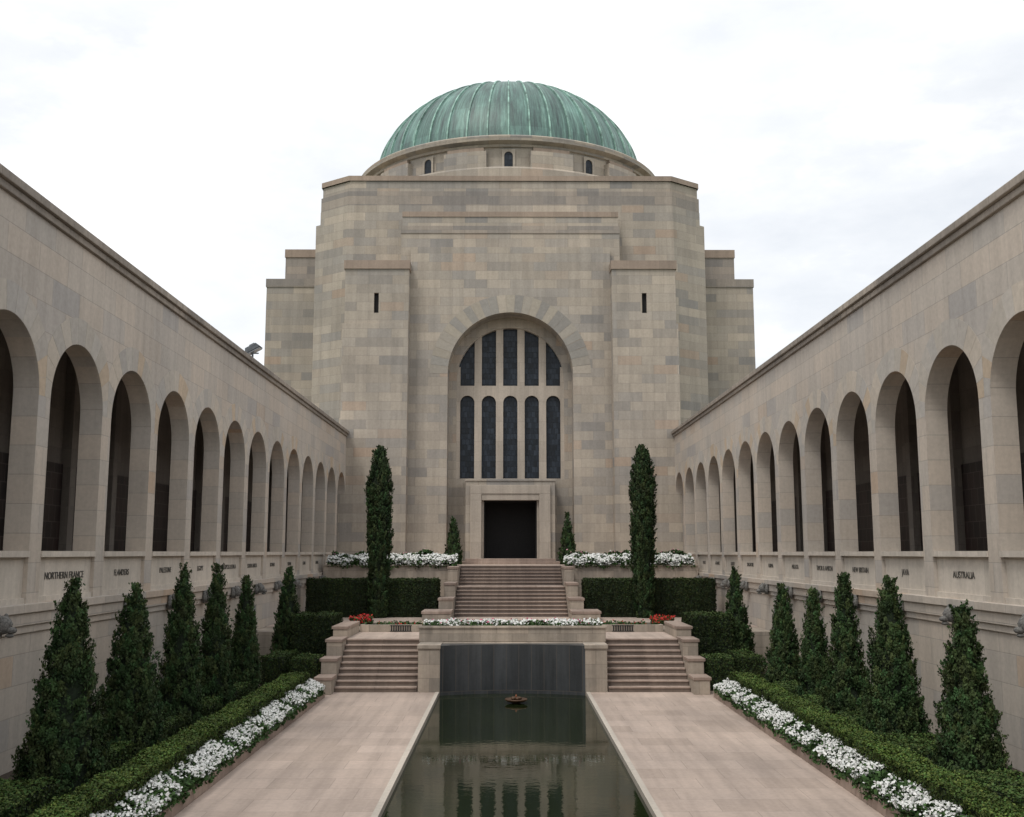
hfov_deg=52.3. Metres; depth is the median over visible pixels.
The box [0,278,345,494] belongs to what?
voussoirs
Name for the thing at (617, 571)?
terrace planter
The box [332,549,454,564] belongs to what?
shrub border
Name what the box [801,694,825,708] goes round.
hedge
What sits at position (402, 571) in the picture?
terrace planter
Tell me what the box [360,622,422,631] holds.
planter
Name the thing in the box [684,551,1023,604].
sills
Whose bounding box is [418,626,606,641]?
stone planter
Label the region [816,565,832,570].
inscription
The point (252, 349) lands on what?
floodlight
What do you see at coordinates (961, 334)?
voussoirs
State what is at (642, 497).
cypress tree
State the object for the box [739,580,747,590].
gargoyle head
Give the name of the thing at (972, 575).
inscription
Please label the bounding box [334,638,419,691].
stone staircase
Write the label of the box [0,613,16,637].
gargoyle head
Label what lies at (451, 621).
white flower bed
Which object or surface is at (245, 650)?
conifer tree
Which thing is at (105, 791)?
long hedge
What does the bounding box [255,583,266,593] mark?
gargoyle head
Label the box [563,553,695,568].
white flower bed
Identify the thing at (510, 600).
entrance staircase
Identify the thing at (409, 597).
hedge
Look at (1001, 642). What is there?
wall
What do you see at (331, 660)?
stepped stair wall
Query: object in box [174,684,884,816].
paving
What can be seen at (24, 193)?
coping
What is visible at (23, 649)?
wall
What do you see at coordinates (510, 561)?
door steps
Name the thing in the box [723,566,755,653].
conifer tree
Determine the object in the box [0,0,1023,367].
sky
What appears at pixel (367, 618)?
red flower bed
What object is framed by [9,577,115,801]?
conifer tree
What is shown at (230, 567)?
inscription
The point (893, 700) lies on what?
conifer tree
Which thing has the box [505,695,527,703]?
eternal flame dish
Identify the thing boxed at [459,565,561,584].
entrance staircase
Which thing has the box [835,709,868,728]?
hedge
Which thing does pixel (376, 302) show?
slit windows
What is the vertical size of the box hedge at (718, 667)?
1.220 m
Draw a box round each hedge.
[0,776,60,816]
[26,671,309,816]
[92,740,136,770]
[158,715,187,738]
[199,695,222,716]
[233,681,254,700]
[259,648,298,686]
[287,652,325,678]
[289,610,342,654]
[305,576,440,616]
[581,577,716,616]
[681,610,735,654]
[698,652,735,690]
[726,648,767,678]
[727,671,1023,816]
[772,679,802,694]
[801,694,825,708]
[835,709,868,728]
[880,731,946,764]
[955,765,1023,805]
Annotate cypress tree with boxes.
[363,444,394,617]
[628,444,657,617]
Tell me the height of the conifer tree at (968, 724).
3.840 m
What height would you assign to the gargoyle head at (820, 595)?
0.460 m
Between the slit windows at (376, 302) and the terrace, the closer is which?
the terrace
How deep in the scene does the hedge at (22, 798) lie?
17.00 m
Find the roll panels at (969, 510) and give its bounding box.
[750,362,1023,551]
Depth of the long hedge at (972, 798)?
19.61 m
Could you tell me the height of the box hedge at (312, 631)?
2.442 m
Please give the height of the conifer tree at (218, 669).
4.456 m
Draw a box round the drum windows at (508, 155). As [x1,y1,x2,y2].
[422,149,594,174]
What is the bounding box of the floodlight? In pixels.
[245,343,261,357]
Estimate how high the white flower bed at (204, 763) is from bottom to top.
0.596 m
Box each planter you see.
[323,564,447,596]
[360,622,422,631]
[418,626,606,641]
[572,564,697,596]
[602,622,663,631]
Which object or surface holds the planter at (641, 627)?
on the terrace
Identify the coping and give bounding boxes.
[0,163,348,436]
[671,170,1023,436]
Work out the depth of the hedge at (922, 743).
21.52 m
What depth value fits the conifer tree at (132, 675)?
22.11 m
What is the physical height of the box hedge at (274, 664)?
1.234 m
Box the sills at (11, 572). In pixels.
[0,551,343,605]
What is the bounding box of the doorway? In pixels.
[484,501,536,557]
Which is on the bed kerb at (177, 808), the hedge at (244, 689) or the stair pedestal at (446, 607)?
the hedge at (244, 689)
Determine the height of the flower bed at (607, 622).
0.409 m
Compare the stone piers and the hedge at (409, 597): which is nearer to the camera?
the stone piers
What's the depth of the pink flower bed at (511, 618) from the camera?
36.33 m
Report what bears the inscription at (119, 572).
attached to the sills at (11, 572)
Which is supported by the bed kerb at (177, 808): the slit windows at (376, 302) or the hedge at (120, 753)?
the hedge at (120, 753)
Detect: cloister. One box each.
[0,329,302,551]
[706,342,1023,551]
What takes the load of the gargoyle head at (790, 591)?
attached to the wall at (1001, 642)
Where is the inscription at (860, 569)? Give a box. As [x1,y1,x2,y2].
[852,567,868,572]
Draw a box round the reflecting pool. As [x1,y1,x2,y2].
[371,692,663,816]
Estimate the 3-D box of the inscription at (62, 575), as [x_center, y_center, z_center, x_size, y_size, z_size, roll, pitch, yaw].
[-10.211,3.802,23.826,0.010,0.158,2.099,0,-8,0]
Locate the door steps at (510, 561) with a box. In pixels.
[462,558,559,563]
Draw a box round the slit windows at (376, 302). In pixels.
[374,294,645,312]
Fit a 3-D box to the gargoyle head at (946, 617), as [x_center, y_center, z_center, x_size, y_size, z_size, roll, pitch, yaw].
[9.959,4.704,23.782,0.455,0.460,0.510,0,-8,0]
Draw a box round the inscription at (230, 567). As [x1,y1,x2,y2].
[222,564,235,568]
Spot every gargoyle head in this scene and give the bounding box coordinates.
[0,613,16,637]
[167,593,174,608]
[202,589,211,602]
[231,586,241,597]
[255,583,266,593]
[274,580,283,590]
[293,578,301,587]
[720,578,730,587]
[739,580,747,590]
[756,583,768,593]
[785,586,792,597]
[807,589,821,602]
[852,593,857,608]
[939,605,959,624]
[1013,613,1023,637]
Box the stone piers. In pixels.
[417,642,607,695]
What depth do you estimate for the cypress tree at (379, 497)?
49.16 m
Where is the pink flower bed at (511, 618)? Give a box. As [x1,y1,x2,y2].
[431,617,586,625]
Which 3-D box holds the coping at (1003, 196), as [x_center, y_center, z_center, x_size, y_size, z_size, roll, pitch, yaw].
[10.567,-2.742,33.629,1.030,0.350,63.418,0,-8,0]
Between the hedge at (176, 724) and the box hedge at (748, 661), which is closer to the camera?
the hedge at (176, 724)
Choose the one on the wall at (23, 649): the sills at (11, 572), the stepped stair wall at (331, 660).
the sills at (11, 572)
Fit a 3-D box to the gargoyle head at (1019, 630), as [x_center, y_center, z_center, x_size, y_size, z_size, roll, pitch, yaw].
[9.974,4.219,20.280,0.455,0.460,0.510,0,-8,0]
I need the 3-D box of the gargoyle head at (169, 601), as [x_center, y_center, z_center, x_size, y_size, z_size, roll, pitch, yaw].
[-9.851,5.661,30.703,0.455,0.460,0.510,0,-8,0]
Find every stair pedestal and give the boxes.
[421,566,460,620]
[561,566,600,620]
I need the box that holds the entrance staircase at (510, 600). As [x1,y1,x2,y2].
[454,585,567,616]
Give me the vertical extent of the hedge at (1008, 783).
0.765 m
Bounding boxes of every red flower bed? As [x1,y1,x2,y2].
[349,613,373,625]
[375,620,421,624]
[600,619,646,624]
[649,614,674,625]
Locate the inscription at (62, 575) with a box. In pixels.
[44,571,83,579]
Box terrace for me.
[256,564,771,676]
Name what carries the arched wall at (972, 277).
on the wall at (1001, 642)
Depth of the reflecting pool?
23.07 m
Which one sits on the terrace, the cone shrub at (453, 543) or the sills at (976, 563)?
the cone shrub at (453, 543)
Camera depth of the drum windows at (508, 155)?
74.04 m
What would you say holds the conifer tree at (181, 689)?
on the bed kerb at (177, 808)
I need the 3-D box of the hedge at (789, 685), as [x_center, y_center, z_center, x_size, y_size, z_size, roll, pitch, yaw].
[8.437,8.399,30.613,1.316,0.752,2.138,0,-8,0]
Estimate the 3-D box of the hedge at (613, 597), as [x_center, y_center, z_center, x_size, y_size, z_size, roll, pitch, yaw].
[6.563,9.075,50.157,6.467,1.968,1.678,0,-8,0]
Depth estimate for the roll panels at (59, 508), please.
36.16 m
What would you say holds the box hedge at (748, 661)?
on the paving
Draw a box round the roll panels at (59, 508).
[0,356,271,551]
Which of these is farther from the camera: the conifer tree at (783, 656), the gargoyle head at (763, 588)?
the gargoyle head at (763, 588)
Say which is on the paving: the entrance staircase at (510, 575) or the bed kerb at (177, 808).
the bed kerb at (177, 808)
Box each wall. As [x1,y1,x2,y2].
[0,188,345,603]
[0,572,322,775]
[314,621,359,694]
[440,643,585,695]
[664,621,711,694]
[674,194,1023,603]
[698,572,1023,771]
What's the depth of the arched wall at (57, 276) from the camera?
29.09 m
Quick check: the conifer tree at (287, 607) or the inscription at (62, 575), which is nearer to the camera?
the inscription at (62, 575)
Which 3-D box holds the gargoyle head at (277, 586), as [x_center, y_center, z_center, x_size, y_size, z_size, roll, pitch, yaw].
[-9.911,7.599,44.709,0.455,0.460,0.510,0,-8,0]
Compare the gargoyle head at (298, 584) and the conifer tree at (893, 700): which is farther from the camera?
the gargoyle head at (298, 584)
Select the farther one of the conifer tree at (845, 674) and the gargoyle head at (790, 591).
the gargoyle head at (790, 591)
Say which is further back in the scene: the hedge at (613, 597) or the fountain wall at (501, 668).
the hedge at (613, 597)
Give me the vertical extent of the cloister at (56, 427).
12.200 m
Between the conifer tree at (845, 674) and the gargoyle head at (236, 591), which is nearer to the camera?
the conifer tree at (845, 674)
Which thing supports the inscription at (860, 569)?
attached to the sills at (976, 563)
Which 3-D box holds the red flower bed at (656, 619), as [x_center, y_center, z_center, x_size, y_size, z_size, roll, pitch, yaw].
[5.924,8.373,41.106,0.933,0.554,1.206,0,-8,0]
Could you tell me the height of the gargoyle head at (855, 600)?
0.460 m
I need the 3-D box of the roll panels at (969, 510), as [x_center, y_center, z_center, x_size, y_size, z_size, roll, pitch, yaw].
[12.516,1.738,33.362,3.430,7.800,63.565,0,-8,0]
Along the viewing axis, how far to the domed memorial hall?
67.89 m
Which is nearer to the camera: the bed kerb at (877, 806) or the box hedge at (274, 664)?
the bed kerb at (877, 806)
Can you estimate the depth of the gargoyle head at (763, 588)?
41.16 m
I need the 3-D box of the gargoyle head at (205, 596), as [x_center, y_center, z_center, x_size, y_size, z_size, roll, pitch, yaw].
[-9.866,6.146,34.205,0.455,0.460,0.510,0,-8,0]
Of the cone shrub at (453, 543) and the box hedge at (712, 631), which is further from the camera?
the cone shrub at (453, 543)
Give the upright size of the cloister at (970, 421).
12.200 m
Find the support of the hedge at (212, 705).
on the bed kerb at (177, 808)
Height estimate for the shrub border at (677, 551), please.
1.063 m
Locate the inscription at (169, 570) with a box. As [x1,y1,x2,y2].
[159,567,170,572]
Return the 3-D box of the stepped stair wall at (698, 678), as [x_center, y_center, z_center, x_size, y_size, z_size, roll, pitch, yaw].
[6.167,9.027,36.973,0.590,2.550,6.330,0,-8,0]
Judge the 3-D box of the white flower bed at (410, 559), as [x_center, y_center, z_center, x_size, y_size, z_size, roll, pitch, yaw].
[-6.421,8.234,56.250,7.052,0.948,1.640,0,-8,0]
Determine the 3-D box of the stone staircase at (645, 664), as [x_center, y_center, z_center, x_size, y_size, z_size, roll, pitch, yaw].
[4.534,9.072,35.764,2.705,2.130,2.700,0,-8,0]
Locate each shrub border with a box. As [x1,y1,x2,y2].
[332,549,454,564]
[566,549,687,554]
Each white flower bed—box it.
[88,678,324,816]
[326,552,458,569]
[422,617,602,625]
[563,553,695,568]
[713,678,971,816]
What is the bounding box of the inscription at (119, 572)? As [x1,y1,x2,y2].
[114,569,128,574]
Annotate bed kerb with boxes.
[0,690,324,816]
[713,689,1020,816]
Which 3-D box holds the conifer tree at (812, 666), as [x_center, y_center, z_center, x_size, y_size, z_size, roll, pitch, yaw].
[8.491,6.888,29.264,1.149,3.776,1.251,0,-8,0]
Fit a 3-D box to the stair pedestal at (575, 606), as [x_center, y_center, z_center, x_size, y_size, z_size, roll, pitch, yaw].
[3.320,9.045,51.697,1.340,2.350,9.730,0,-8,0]
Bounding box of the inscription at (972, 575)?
[953,571,974,578]
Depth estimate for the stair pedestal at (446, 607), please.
48.81 m
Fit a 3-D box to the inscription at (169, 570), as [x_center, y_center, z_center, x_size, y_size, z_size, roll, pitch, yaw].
[-10.241,4.771,30.829,0.010,0.158,1.049,0,-8,0]
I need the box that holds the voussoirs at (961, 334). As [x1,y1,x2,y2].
[675,280,1023,494]
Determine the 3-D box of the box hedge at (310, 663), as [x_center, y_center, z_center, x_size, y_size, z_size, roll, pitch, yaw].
[-6.950,8.928,35.455,1.149,1.230,1.861,0,-8,0]
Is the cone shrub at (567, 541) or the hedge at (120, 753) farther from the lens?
the cone shrub at (567, 541)
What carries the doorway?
in the domed memorial hall
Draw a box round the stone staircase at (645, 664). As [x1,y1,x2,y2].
[605,638,690,691]
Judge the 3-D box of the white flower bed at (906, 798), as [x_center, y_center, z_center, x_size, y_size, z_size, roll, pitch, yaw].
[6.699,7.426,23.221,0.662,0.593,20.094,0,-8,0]
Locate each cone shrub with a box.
[443,516,462,564]
[557,511,575,563]
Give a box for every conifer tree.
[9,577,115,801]
[97,582,172,756]
[153,562,206,727]
[198,562,237,706]
[230,574,263,691]
[269,566,300,653]
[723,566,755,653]
[763,583,800,682]
[795,586,831,696]
[820,571,869,714]
[857,575,934,738]
[929,599,1011,772]
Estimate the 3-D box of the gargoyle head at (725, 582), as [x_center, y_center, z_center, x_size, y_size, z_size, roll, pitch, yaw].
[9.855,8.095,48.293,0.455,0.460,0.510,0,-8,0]
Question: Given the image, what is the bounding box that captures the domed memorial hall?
[264,80,755,560]

